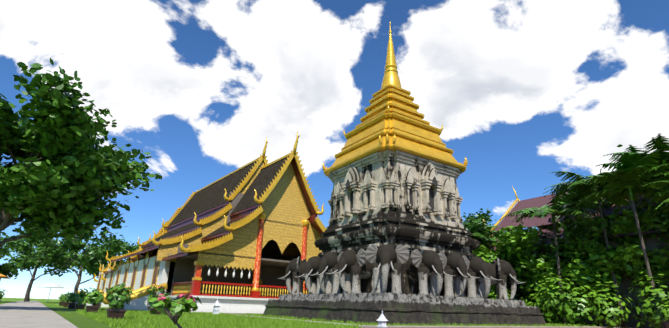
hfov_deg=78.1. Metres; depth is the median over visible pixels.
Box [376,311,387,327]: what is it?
garden lamp
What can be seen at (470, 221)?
tree
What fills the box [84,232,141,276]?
tree
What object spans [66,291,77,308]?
pot plant
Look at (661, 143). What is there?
palm
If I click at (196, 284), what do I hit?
viharn columns
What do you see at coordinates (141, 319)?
lawn
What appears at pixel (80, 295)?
pot plant
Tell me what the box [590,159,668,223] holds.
tree
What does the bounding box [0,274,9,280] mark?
pavilion
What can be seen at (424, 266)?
elephant
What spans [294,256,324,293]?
elephant
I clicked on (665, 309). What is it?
pot plant
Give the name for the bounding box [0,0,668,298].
sky
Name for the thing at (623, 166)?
palm
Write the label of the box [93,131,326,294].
viharn gilding
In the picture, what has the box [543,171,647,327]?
palm
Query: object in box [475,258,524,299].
elephant
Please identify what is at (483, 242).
tree
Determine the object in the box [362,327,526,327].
brick paving
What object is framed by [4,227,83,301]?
tree
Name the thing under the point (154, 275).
pilasters
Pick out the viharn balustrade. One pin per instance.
(179, 288)
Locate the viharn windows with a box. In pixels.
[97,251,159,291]
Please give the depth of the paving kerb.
18.91 m
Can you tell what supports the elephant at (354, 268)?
on the chedi plinth
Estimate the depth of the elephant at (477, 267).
20.75 m
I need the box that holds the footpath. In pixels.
[0,301,362,327]
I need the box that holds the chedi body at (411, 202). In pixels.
[314,150,479,296]
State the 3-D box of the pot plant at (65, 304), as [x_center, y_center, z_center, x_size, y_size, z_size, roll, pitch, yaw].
[-22.210,11.224,34.351,0.888,1.334,0.909,-5,-20,18]
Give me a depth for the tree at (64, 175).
22.30 m
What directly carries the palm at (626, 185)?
on the brick paving
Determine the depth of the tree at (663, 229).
23.30 m
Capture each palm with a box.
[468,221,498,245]
[500,182,613,324]
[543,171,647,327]
[575,150,668,327]
[597,145,657,209]
[603,133,668,189]
[641,181,668,208]
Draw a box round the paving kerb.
[362,325,631,327]
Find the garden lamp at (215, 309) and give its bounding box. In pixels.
[212,298,220,314]
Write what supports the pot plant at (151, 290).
on the lawn at (75, 318)
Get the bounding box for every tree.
[0,58,161,248]
[0,229,26,278]
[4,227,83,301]
[28,227,131,302]
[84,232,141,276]
[149,293,201,327]
[462,208,511,251]
[472,220,573,301]
[480,233,513,265]
[486,208,662,283]
[542,144,668,275]
[557,208,668,293]
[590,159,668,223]
[649,200,668,243]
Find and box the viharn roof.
[106,156,321,271]
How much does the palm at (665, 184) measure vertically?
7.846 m
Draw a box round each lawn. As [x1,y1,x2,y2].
[0,298,582,327]
[76,309,596,327]
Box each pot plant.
[0,289,7,301]
[56,294,64,305]
[62,292,72,306]
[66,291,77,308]
[75,288,90,310]
[83,288,105,312]
[100,283,135,318]
[145,294,157,310]
[147,285,170,314]
[654,297,668,327]
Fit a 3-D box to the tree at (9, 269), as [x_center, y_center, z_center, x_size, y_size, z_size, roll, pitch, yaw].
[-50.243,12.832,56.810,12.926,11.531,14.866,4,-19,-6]
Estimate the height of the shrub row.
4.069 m
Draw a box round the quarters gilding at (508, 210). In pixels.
[483,186,539,234]
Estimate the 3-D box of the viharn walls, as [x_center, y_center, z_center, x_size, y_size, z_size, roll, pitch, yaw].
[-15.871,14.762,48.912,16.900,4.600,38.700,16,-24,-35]
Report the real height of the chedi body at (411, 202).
7.350 m
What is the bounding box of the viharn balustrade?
[172,281,308,298]
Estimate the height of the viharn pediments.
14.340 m
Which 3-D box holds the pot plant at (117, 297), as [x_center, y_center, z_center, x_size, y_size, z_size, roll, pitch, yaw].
[-6.902,4.394,13.194,0.891,1.214,1.001,5,-20,-10]
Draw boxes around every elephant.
[279,257,306,293]
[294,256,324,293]
[311,252,342,293]
[327,249,372,293]
[365,244,409,293]
[405,249,453,295]
[438,252,479,296]
[462,255,501,298]
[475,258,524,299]
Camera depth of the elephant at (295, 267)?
24.45 m
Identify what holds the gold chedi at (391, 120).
on the chedi body at (411, 202)
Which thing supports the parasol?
on the lawn at (75, 318)
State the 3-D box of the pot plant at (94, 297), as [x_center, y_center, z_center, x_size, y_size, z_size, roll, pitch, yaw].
[-10.863,6.154,18.645,0.952,1.242,0.929,14,-23,-31]
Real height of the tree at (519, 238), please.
6.752 m
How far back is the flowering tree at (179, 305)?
4.15 m
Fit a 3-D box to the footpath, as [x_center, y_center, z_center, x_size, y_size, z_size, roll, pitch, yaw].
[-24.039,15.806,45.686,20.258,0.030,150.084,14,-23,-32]
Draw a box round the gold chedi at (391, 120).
[322,22,467,176]
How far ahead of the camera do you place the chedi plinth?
18.57 m
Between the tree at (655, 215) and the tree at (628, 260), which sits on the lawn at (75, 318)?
the tree at (628, 260)
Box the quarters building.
[486,192,668,327]
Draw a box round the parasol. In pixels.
[37,283,63,302]
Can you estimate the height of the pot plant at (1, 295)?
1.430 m
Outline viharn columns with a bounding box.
[190,212,308,297]
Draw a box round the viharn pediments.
[154,160,321,298]
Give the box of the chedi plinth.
[263,293,545,325]
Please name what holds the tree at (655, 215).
on the brick paving
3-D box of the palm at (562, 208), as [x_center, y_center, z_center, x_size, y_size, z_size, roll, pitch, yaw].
[14.629,5.934,26.700,6.279,8.457,6.474,2,-19,1]
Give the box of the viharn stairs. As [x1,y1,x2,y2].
[78,283,167,309]
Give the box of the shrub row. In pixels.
[487,267,668,327]
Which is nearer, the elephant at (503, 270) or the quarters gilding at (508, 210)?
the elephant at (503, 270)
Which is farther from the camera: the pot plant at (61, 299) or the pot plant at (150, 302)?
the pot plant at (61, 299)
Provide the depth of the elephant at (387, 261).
18.01 m
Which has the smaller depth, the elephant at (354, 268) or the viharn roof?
the elephant at (354, 268)
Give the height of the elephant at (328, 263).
2.139 m
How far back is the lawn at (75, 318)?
20.32 m
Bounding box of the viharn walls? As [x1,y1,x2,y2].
[96,253,267,312]
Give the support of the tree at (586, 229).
on the lawn at (75, 318)
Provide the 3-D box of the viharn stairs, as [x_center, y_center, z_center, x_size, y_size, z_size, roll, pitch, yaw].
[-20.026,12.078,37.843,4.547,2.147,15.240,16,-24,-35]
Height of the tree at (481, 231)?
7.295 m
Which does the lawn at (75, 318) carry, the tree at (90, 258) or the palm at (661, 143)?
the tree at (90, 258)
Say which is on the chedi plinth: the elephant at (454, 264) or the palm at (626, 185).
the elephant at (454, 264)
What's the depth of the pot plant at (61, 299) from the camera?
40.39 m
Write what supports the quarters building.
on the lawn at (75, 318)

